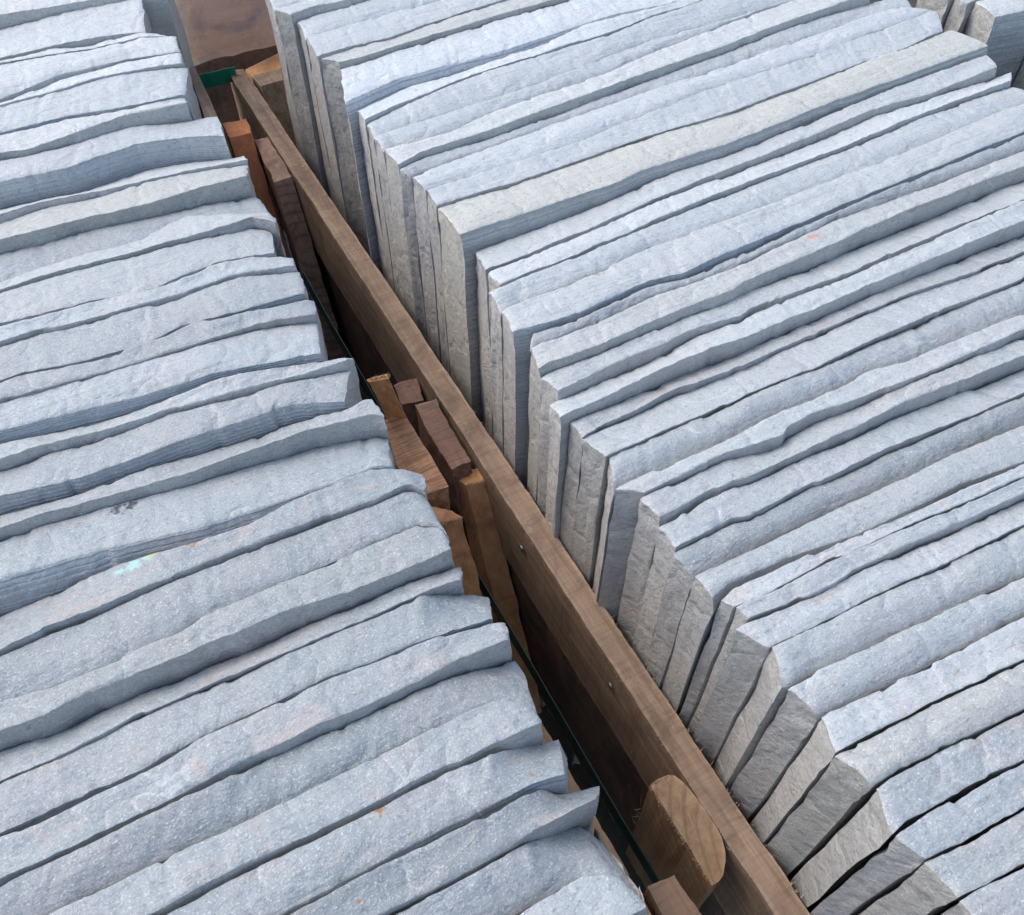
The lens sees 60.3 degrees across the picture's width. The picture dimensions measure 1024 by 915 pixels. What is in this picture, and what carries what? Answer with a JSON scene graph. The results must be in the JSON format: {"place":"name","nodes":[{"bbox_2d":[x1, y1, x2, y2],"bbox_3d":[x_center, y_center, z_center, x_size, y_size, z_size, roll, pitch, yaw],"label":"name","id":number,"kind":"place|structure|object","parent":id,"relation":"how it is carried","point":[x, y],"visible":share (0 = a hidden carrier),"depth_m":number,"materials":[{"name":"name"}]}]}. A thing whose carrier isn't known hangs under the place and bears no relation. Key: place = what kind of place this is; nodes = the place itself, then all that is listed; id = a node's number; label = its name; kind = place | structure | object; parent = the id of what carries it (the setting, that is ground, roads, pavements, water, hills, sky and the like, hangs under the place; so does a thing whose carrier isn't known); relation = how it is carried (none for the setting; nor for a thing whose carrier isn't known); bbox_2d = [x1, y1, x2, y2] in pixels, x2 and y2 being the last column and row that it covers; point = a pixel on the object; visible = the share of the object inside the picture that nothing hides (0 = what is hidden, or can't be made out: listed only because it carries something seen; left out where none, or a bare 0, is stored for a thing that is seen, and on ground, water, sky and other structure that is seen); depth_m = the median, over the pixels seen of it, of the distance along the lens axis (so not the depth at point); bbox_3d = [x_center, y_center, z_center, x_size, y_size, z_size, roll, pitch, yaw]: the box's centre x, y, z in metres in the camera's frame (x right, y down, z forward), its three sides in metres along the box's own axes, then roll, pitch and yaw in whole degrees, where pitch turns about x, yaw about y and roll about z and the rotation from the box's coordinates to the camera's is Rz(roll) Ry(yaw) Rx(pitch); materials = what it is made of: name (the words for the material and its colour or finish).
{"place":"outdoors","nodes":[
{"label":"outdoors","id":0,"kind":"place"},
{"bbox_2d":[189,66,216,117],"bbox_3d":[-0.366,-0.396,1.075,0.016,0.101,0.143,-20,54,-15],"label":"picket board","id":1,"kind":"object","parent":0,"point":[205,105],"visible":0.31,"depth_m":1.03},
{"bbox_2d":[359,0,916,893],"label":"ground","id":2,"kind":"structure","parent":0,"point":[611,830],"depth_m":0.99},
{"bbox_2d":[0,0,152,60],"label":"flagstone","id":3,"kind":"object","parent":2,"relation":"on","point":[89,26],"visible":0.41,"depth_m":0.94,"materials":[{"name":"stone"}]},
{"bbox_2d":[0,33,166,64],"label":"flagstone","id":4,"kind":"object","parent":2,"relation":"on","point":[57,51],"visible":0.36,"depth_m":0.91,"materials":[{"name":"stone"}]},
{"bbox_2d":[0,36,180,102],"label":"flagstone","id":5,"kind":"object","parent":2,"relation":"on","point":[19,78],"visible":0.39,"depth_m":0.88,"materials":[{"name":"stone"}]},
{"bbox_2d":[0,53,185,106],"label":"flagstone","id":6,"kind":"object","parent":2,"relation":"on","point":[175,60],"visible":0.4,"depth_m":0.87,"materials":[{"name":"stone"}]},
{"bbox_2d":[0,98,192,160],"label":"flagstone","id":7,"kind":"object","parent":2,"relation":"on","point":[47,137],"visible":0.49,"depth_m":0.81,"materials":[{"name":"stone"}]},
{"bbox_2d":[0,68,201,134],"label":"flagstone","id":8,"kind":"object","parent":2,"relation":"on","point":[118,93],"visible":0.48,"depth_m":0.84,"materials":[{"name":"stone"}]},
{"bbox_2d":[0,0,202,118],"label":"flagstone","id":9,"kind":"object","parent":2,"relation":"on","point":[164,17],"visible":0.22,"depth_m":0.97,"materials":[{"name":"stone"}]},
{"bbox_2d":[0,117,231,208],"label":"flagstone","id":10,"kind":"object","parent":2,"relation":"on","point":[93,163],"visible":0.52,"depth_m":0.80,"materials":[{"name":"stone"}]},
{"bbox_2d":[0,165,255,254],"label":"flagstone","id":11,"kind":"object","parent":2,"relation":"on","point":[162,197],"visible":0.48,"depth_m":0.75,"materials":[{"name":"stone"}]},
{"bbox_2d":[0,156,255,223],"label":"flagstone","id":12,"kind":"object","parent":2,"relation":"on","point":[136,180],"visible":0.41,"depth_m":0.78,"materials":[{"name":"stone"}]},
{"bbox_2d":[0,197,271,281],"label":"flagstone","id":13,"kind":"object","parent":2,"relation":"on","point":[19,262],"visible":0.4,"depth_m":0.73,"materials":[{"name":"stone"}]},
{"bbox_2d":[0,229,276,325],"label":"flagstone","id":14,"kind":"object","parent":2,"relation":"on","point":[158,268],"visible":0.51,"depth_m":0.68,"materials":[{"name":"stone"}]},
{"bbox_2d":[0,213,285,292],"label":"flagstone","id":15,"kind":"object","parent":2,"relation":"on","point":[187,229],"visible":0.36,"depth_m":0.72,"materials":[{"name":"stone"}]},
{"bbox_2d":[0,257,297,346],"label":"flagstone","id":16,"kind":"object","parent":2,"relation":"on","point":[106,308],"visible":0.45,"depth_m":0.66,"materials":[{"name":"stone"}]},
{"bbox_2d":[0,272,308,382],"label":"flagstone","id":17,"kind":"object","parent":2,"relation":"on","point":[114,335],"visible":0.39,"depth_m":0.64,"materials":[{"name":"stone"}]},
{"bbox_2d":[0,323,326,443],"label":"flagstone","id":18,"kind":"object","parent":2,"relation":"on","point":[108,396],"visible":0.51,"depth_m":0.61,"materials":[{"name":"stone"}]},
{"bbox_2d":[0,300,327,402],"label":"flagstone","id":19,"kind":"object","parent":2,"relation":"on","point":[196,333],"visible":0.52,"depth_m":0.63,"materials":[{"name":"stone"}]},
{"bbox_2d":[0,371,358,515],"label":"flagstone","id":20,"kind":"object","parent":2,"relation":"on","point":[71,472],"visible":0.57,"depth_m":0.58,"materials":[{"name":"stone"}]},
{"bbox_2d":[0,358,361,471],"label":"flagstone","id":21,"kind":"object","parent":2,"relation":"on","point":[18,453],"visible":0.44,"depth_m":0.60,"materials":[{"name":"stone"}]},
{"bbox_2d":[0,437,394,616],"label":"flagstone","id":22,"kind":"object","parent":2,"relation":"on","point":[42,562],"visible":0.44,"depth_m":0.55,"materials":[{"name":"stone"}]},
{"bbox_2d":[0,399,395,541],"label":"flagstone","id":23,"kind":"object","parent":2,"relation":"on","point":[363,420],"visible":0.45,"depth_m":0.57,"materials":[{"name":"stone"}]},
{"bbox_2d":[0,469,427,656],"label":"flagstone","id":24,"kind":"object","parent":2,"relation":"on","point":[87,599],"visible":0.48,"depth_m":0.52,"materials":[{"name":"stone"}]},
{"bbox_2d":[0,492,449,700],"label":"flagstone","id":25,"kind":"object","parent":2,"relation":"on","point":[118,633],"visible":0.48,"depth_m":0.51,"materials":[{"name":"stone"}]},
{"bbox_2d":[0,526,454,751],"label":"flagstone","id":26,"kind":"object","parent":2,"relation":"on","point":[284,608],"visible":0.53,"depth_m":0.49,"materials":[{"name":"stone"}]},
{"bbox_2d":[0,567,463,783],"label":"flagstone","id":27,"kind":"object","parent":2,"relation":"on","point":[22,759],"visible":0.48,"depth_m":0.48,"materials":[{"name":"stone"}]},
{"bbox_2d":[195,45,293,157],"bbox_3d":[-0.380,-0.559,1.476,0.602,0.322,0.043,-22,55,-17],"label":"crate board","id":28,"kind":"object","parent":2,"relation":"on","point":[222,99],"visible":0.01,"depth_m":1.36,"materials":[{"name":"wood"}]},
{"bbox_2d":[0,595,492,836],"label":"flagstone","id":29,"kind":"object","parent":2,"relation":"on","point":[44,792],"visible":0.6,"depth_m":0.47,"materials":[{"name":"stone"}]},
{"bbox_2d":[0,622,511,886],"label":"flagstone","id":30,"kind":"object","parent":2,"relation":"on","point":[341,702],"visible":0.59,"depth_m":0.45,"materials":[{"name":"stone"}]},
{"bbox_2d":[542,724,650,914],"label":"crate board","id":31,"kind":"object","parent":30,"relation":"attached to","point":[573,786],"visible":0.03,"depth_m":0.54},
{"bbox_2d":[643,875,700,914],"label":"timber block","id":32,"kind":"object","parent":31,"relation":"attached to","point":[668,896],"depth_m":0.51,"materials":[{"name":"wood"}]},
{"bbox_2d":[0,661,536,914],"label":"flagstone","id":33,"kind":"object","parent":2,"relation":"on","point":[163,835],"visible":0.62,"depth_m":0.44,"materials":[{"name":"stone"}]},
{"bbox_2d":[265,0,305,161],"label":"flagstone","id":34,"kind":"object","parent":2,"relation":"on","point":[272,5],"visible":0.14,"depth_m":1.02,"materials":[{"name":"stone"}]},
{"bbox_2d":[49,700,542,914],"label":"flagstone","id":35,"kind":"object","parent":2,"relation":"on","point":[184,877],"visible":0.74,"depth_m":0.43,"materials":[{"name":"stone"}]},
{"bbox_2d":[275,0,368,197],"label":"flagstone","id":36,"kind":"object","parent":2,"relation":"on","point":[290,17],"visible":0.16,"depth_m":1.00,"materials":[{"name":"stone"}]},
{"bbox_2d":[167,740,568,914],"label":"flagstone","id":37,"kind":"object","parent":2,"relation":"on","point":[292,881],"visible":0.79,"depth_m":0.42,"materials":[{"name":"stone"}]},
{"bbox_2d":[297,0,439,208],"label":"flagstone","id":38,"kind":"object","parent":2,"relation":"on","point":[339,18],"visible":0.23,"depth_m":0.96,"materials":[{"name":"stone"}]},
{"bbox_2d":[306,0,506,224],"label":"flagstone","id":39,"kind":"object","parent":2,"relation":"on","point":[392,25],"visible":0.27,"depth_m":0.94,"materials":[{"name":"stone"}]},
{"bbox_2d":[321,0,568,257],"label":"flagstone","id":40,"kind":"object","parent":2,"relation":"on","point":[333,65],"visible":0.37,"depth_m":0.94,"materials":[{"name":"stone"}]},
{"bbox_2d":[291,786,599,914],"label":"flagstone","id":41,"kind":"object","parent":2,"relation":"on","point":[405,882],"visible":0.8,"depth_m":0.41,"materials":[{"name":"stone"}]},
{"bbox_2d":[269,187,725,914],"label":"timber rail","id":42,"kind":"object","parent":2,"relation":"on","point":[607,757],"visible":0.21,"depth_m":0.80,"materials":[{"name":"wood"}]},
{"bbox_2d":[230,69,809,914],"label":"timber rail","id":43,"kind":"object","parent":42,"relation":"on","point":[638,713],"visible":0.82,"depth_m":0.71,"materials":[{"name":"brown wood"}]},
{"bbox_2d":[199,66,235,87],"bbox_3d":[-0.391,-0.497,1.155,0.060,0.020,0.005,-22,55,-17],"label":"plastic strap","id":44,"kind":"object","parent":43,"relation":"attached to","point":[217,78],"visible":0.77,"depth_m":1.16,"materials":[{"name":"teal"}]},
{"bbox_2d":[245,54,286,99],"bbox_3d":[-0.330,-0.519,1.219,0.033,0.051,0.070,33,58,24],"label":"crate board","id":45,"kind":"object","parent":43,"relation":"attached to","point":[272,63],"visible":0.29,"depth_m":1.20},
{"bbox_2d":[175,0,275,65],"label":"plywood panel","id":46,"kind":"object","parent":45,"relation":"on","point":[214,29],"visible":0.45,"depth_m":1.19,"materials":[{"name":"wood"}]},
{"bbox_2d":[252,68,296,147],"bbox_3d":[-0.319,-0.463,1.205,0.041,0.121,0.037,-22,55,-17],"label":"timber block","id":47,"kind":"object","parent":43,"relation":"attached to","point":[269,85],"depth_m":1.17,"materials":[{"name":"wood"}]},
{"bbox_2d":[254,137,345,360],"bbox_3d":[-0.257,-0.223,1.124,0.025,0.293,0.212,-22,55,-17],"label":"crate post","id":48,"kind":"object","parent":43,"relation":"attached to","point":[282,189],"visible":0.64,"depth_m":1.06,"materials":[{"name":"wood"}]},
{"bbox_2d":[223,119,290,257],"bbox_3d":[-0.296,-0.251,1.129,0.035,0.307,0.165,-22,55,-17],"label":"crate post","id":49,"kind":"object","parent":48,"relation":"attached to","point":[240,137],"visible":0.29,"depth_m":1.05,"materials":[{"name":"wood"}]},
{"bbox_2d":[283,230,297,270],"bbox_3d":[-0.389,-0.272,1.194,0.174,0.024,0.264,-22,55,-17],"label":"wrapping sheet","id":50,"kind":"object","parent":49,"relation":"on","point":[288,245],"depth_m":1.20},
{"bbox_2d":[394,378,423,437],"bbox_3d":[-0.093,-0.028,0.865,0.028,0.092,0.049,-22,55,-17],"label":"timber block","id":51,"kind":"object","parent":43,"relation":"attached to","point":[409,395],"depth_m":0.83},
{"bbox_2d":[415,399,471,521],"bbox_3d":[-0.058,0.002,0.799,0.024,0.068,0.094,-22,55,-17],"label":"timber block","id":52,"kind":"object","parent":43,"relation":"attached to","point":[444,448],"depth_m":0.78,"materials":[{"name":"wood"}]},
{"bbox_2d":[384,417,449,509],"bbox_3d":[-0.085,0.009,0.740,0.030,0.037,0.093,-22,55,-17],"label":"timber block","id":53,"kind":"object","parent":52,"relation":"on","point":[410,452],"depth_m":0.72,"materials":[{"name":"wood"}]},
{"bbox_2d":[367,372,405,418],"bbox_3d":[-0.102,-0.050,0.720,0.018,0.071,0.030,15,53,12],"label":"crate post","id":54,"kind":"object","parent":53,"relation":"on","point":[384,392],"visible":1,"depth_m":0.71,"materials":[{"name":"wood"}]},
{"bbox_2d":[432,507,481,595],"bbox_3d":[-0.033,0.146,0.758,0.027,0.228,0.118,-22,55,-17],"label":"crate post","id":55,"kind":"object","parent":43,"relation":"attached to","point":[451,523],"visible":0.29,"depth_m":0.71,"materials":[{"name":"wood"}]},
{"bbox_2d":[303,271,659,883],"bbox_3d":[-0.067,0.046,0.795,0.004,0.020,0.720,-22,55,-17],"label":"plastic strap","id":56,"kind":"object","parent":55,"relation":"attached to","point":[619,820],"visible":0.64,"depth_m":0.68,"materials":[{"name":"teal"}]},
{"bbox_2d":[459,469,541,713],"bbox_3d":[-0.010,0.137,0.836,0.028,0.268,0.132,-22,55,-17],"label":"crate post","id":57,"kind":"object","parent":43,"relation":"attached to","point":[490,561],"visible":0.62,"depth_m":0.80,"materials":[{"name":"wood"}]},
{"bbox_2d":[626,774,725,909],"bbox_3d":[0.114,0.285,0.627,0.033,0.164,0.073,-30,57,-22],"label":"half round log","id":58,"kind":"object","parent":43,"relation":"attached to","point":[676,833],"visible":0.94,"depth_m":0.58,"materials":[{"name":"wood"}]},
{"bbox_2d":[341,0,679,273],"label":"flagstone","id":59,"kind":"object","parent":2,"relation":"on","point":[366,84],"visible":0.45,"depth_m":0.91,"materials":[{"name":"stone"}]},
{"bbox_2d":[396,827,640,914],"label":"flagstone","id":60,"kind":"object","parent":2,"relation":"on","point":[520,880],"visible":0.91,"depth_m":0.41,"materials":[{"name":"stone"}]},
{"bbox_2d":[358,0,702,284],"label":"flagstone","id":61,"kind":"object","parent":2,"relation":"on","point":[411,94],"visible":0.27,"depth_m":0.89,"materials":[{"name":"stone"}]},
{"bbox_2d":[367,0,787,294],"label":"flagstone","id":62,"kind":"object","parent":2,"relation":"on","point":[494,83],"visible":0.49,"depth_m":0.88,"materials":[{"name":"stone"}]},
{"bbox_2d":[374,0,790,304],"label":"flagstone","id":63,"kind":"object","parent":2,"relation":"on","point":[448,122],"visible":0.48,"depth_m":0.85,"materials":[{"name":"stone"}]},
{"bbox_2d":[520,875,646,914],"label":"flagstone","id":64,"kind":"object","parent":2,"relation":"on","point":[600,895],"visible":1,"depth_m":0.41,"materials":[{"name":"stone"}]},
{"bbox_2d":[384,0,869,326],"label":"flagstone","id":65,"kind":"object","parent":2,"relation":"on","point":[724,39],"visible":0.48,"depth_m":0.87,"materials":[{"name":"stone"}]},
{"bbox_2d":[400,0,911,343],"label":"flagstone","id":66,"kind":"object","parent":2,"relation":"on","point":[792,35],"visible":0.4,"depth_m":0.87,"materials":[{"name":"stone"}]},
{"bbox_2d":[412,7,932,364],"bbox_3d":[0.187,-0.217,1.053,0.635,0.485,0.039,-26,56,-20],"label":"flagstone","id":67,"kind":"object","parent":2,"relation":"on","point":[576,129],"visible":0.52,"depth_m":0.84,"materials":[{"name":"stone"}]},
{"bbox_2d":[427,11,942,376],"bbox_3d":[0.204,-0.194,1.033,0.638,0.484,0.047,-26,56,-19],"label":"flagstone","id":68,"kind":"object","parent":2,"relation":"on","point":[729,98],"visible":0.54,"depth_m":0.83,"materials":[{"name":"stone"}]},
{"bbox_2d":[438,30,987,422],"bbox_3d":[0.216,-0.163,1.007,0.622,0.486,0.059,-25,55,-19],"label":"flagstone","id":69,"kind":"object","parent":2,"relation":"on","point":[469,227],"visible":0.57,"depth_m":0.79,"materials":[{"name":"stone"}]},
{"bbox_2d":[475,55,996,438],"bbox_3d":[0.235,-0.126,0.988,0.615,0.495,0.042,-25,55,-19],"label":"flagstone","id":70,"kind":"object","parent":2,"relation":"on","point":[978,70],"visible":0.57,"depth_m":0.78,"materials":[{"name":"stone"}]},
{"bbox_2d":[488,72,1011,439],"bbox_3d":[0.251,-0.115,0.976,0.628,0.494,0.034,-26,56,-19],"label":"flagstone","id":71,"kind":"object","parent":2,"relation":"on","point":[862,133],"visible":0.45,"depth_m":0.76,"materials":[{"name":"stone"}]},
{"bbox_2d":[488,87,1023,454],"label":"flagstone","id":72,"kind":"object","parent":2,"relation":"on","point":[899,141],"visible":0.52,"depth_m":0.75,"materials":[{"name":"stone"}]},
{"bbox_2d":[501,104,1023,489],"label":"flagstone","id":73,"kind":"object","parent":2,"relation":"on","point":[699,251],"visible":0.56,"depth_m":0.71,"materials":[{"name":"stone"}]},
{"bbox_2d":[527,151,1023,504],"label":"flagstone","id":74,"kind":"object","parent":2,"relation":"on","point":[821,245],"visible":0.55,"depth_m":0.69,"materials":[{"name":"stone"}]},
{"bbox_2d":[527,135,1023,484],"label":"flagstone","id":75,"kind":"object","parent":2,"relation":"on","point":[978,160],"visible":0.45,"depth_m":0.71,"materials":[{"name":"stone"}]},
{"bbox_2d":[537,182,1023,517],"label":"flagstone","id":76,"kind":"object","parent":2,"relation":"on","point":[586,374],"visible":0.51,"depth_m":0.67,"materials":[{"name":"stone"}]},
{"bbox_2d":[539,201,1023,706],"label":"flagstone","id":77,"kind":"object","parent":2,"relation":"on","point":[956,246],"visible":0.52,"depth_m":0.66,"materials":[{"name":"stone"}]},
{"bbox_2d":[547,236,1023,718],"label":"flagstone","id":78,"kind":"object","parent":2,"relation":"on","point":[631,407],"visible":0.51,"depth_m":0.65,"materials":[{"name":"stone"}]},
{"bbox_2d":[571,255,1023,589],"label":"flagstone","id":79,"kind":"object","parent":2,"relation":"on","point":[602,447],"visible":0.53,"depth_m":0.63,"materials":[{"name":"stone"}]},
{"bbox_2d":[571,282,1023,764],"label":"flagstone","id":80,"kind":"object","parent":2,"relation":"on","point":[672,447],"visible":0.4,"depth_m":0.61,"materials":[{"name":"stone"}]},
{"bbox_2d":[573,315,1023,763],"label":"flagstone","id":81,"kind":"object","parent":2,"relation":"on","point":[773,432],"visible":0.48,"depth_m":0.60,"materials":[{"name":"stone"}]},
{"bbox_2d":[609,397,1023,820],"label":"flagstone","id":82,"kind":"object","parent":2,"relation":"on","point":[689,563],"visible":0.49,"depth_m":0.56,"materials":[{"name":"stone"}]},
{"bbox_2d":[617,340,1023,647],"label":"flagstone","id":83,"kind":"object","parent":2,"relation":"on","point":[657,509],"visible":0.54,"depth_m":0.59,"materials":[{"name":"stone"}]},
{"bbox_2d":[632,370,1023,665],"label":"flagstone","id":84,"kind":"object","parent":2,"relation":"on","point":[722,510],"visible":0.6,"depth_m":0.57,"materials":[{"name":"stone"}]},
{"bbox_2d":[661,425,1023,715],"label":"flagstone","id":85,"kind":"object","parent":2,"relation":"on","point":[712,588],"visible":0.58,"depth_m":0.54,"materials":[{"name":"stone"}]},
{"bbox_2d":[679,464,1023,728],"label":"flagstone","id":86,"kind":"object","parent":2,"relation":"on","point":[768,583],"visible":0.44,"depth_m":0.53,"materials":[{"name":"stone"}]},
{"bbox_2d":[687,478,1023,737],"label":"flagstone","id":87,"kind":"object","parent":2,"relation":"on","point":[833,573],"visible":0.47,"depth_m":0.52,"materials":[{"name":"stone"}]},
{"bbox_2d":[692,501,1023,767],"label":"flagstone","id":88,"kind":"object","parent":2,"relation":"on","point":[755,641],"visible":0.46,"depth_m":0.52,"materials":[{"name":"stone"}]},
{"bbox_2d":[712,527,1023,791],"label":"flagstone","id":89,"kind":"object","parent":2,"relation":"on","point":[809,653],"visible":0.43,"depth_m":0.50,"materials":[{"name":"stone"}]},
{"bbox_2d":[729,578,1023,823],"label":"flagstone","id":90,"kind":"object","parent":2,"relation":"on","point":[810,702],"visible":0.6,"depth_m":0.48,"materials":[{"name":"stone"}]},
{"bbox_2d":[749,617,1023,845],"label":"flagstone","id":91,"kind":"object","parent":2,"relation":"on","point":[851,725],"visible":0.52,"depth_m":0.47,"materials":[{"name":"stone"}]},
{"bbox_2d":[765,662,1023,881],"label":"flagstone","id":92,"kind":"object","parent":2,"relation":"on","point":[843,790],"visible":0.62,"depth_m":0.45,"materials":[{"name":"stone"}]},
{"bbox_2d":[790,713,1023,912],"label":"flagstone","id":93,"kind":"object","parent":2,"relation":"on","point":[887,813],"visible":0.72,"depth_m":0.44,"materials":[{"name":"stone"}]},
{"bbox_2d":[810,763,1023,914],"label":"flagstone","id":94,"kind":"object","parent":2,"relation":"on","point":[912,849],"visible":0.76,"depth_m":0.43,"materials":[{"name":"stone"}]},
{"bbox_2d":[915,0,953,28],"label":"flagstone","id":95,"kind":"object","parent":2,"relation":"on","point":[942,8],"visible":0.02,"depth_m":0.99,"materials":[{"name":"stone"}]},
{"bbox_2d":[859,811,1023,914],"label":"flagstone","id":96,"kind":"object","parent":2,"relation":"on","point":[939,885],"visible":0.93,"depth_m":0.42,"materials":[{"name":"stone"}]},
{"bbox_2d":[942,0,981,33],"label":"flagstone","id":97,"kind":"object","parent":2,"relation":"on","point":[958,15],"visible":0.16,"depth_m":0.98,"materials":[{"name":"stone"}]},
{"bbox_2d":[940,868,1023,914],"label":"flagstone","id":98,"kind":"object","parent":2,"relation":"on","point":[1004,896],"visible":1,"depth_m":0.40,"materials":[{"name":"stone"}]},
{"bbox_2d":[964,0,1023,87],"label":"flagstone","id":99,"kind":"object","parent":2,"relation":"on","point":[996,27],"visible":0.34,"depth_m":0.96,"materials":[{"name":"stone"}]},
{"bbox_2d":[1011,61,1023,89],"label":"flagstone","id":100,"kind":"object","parent":2,"relation":"on","point":[1018,82],"visible":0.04,"depth_m":1.01,"materials":[{"name":"stone"}]}
]}

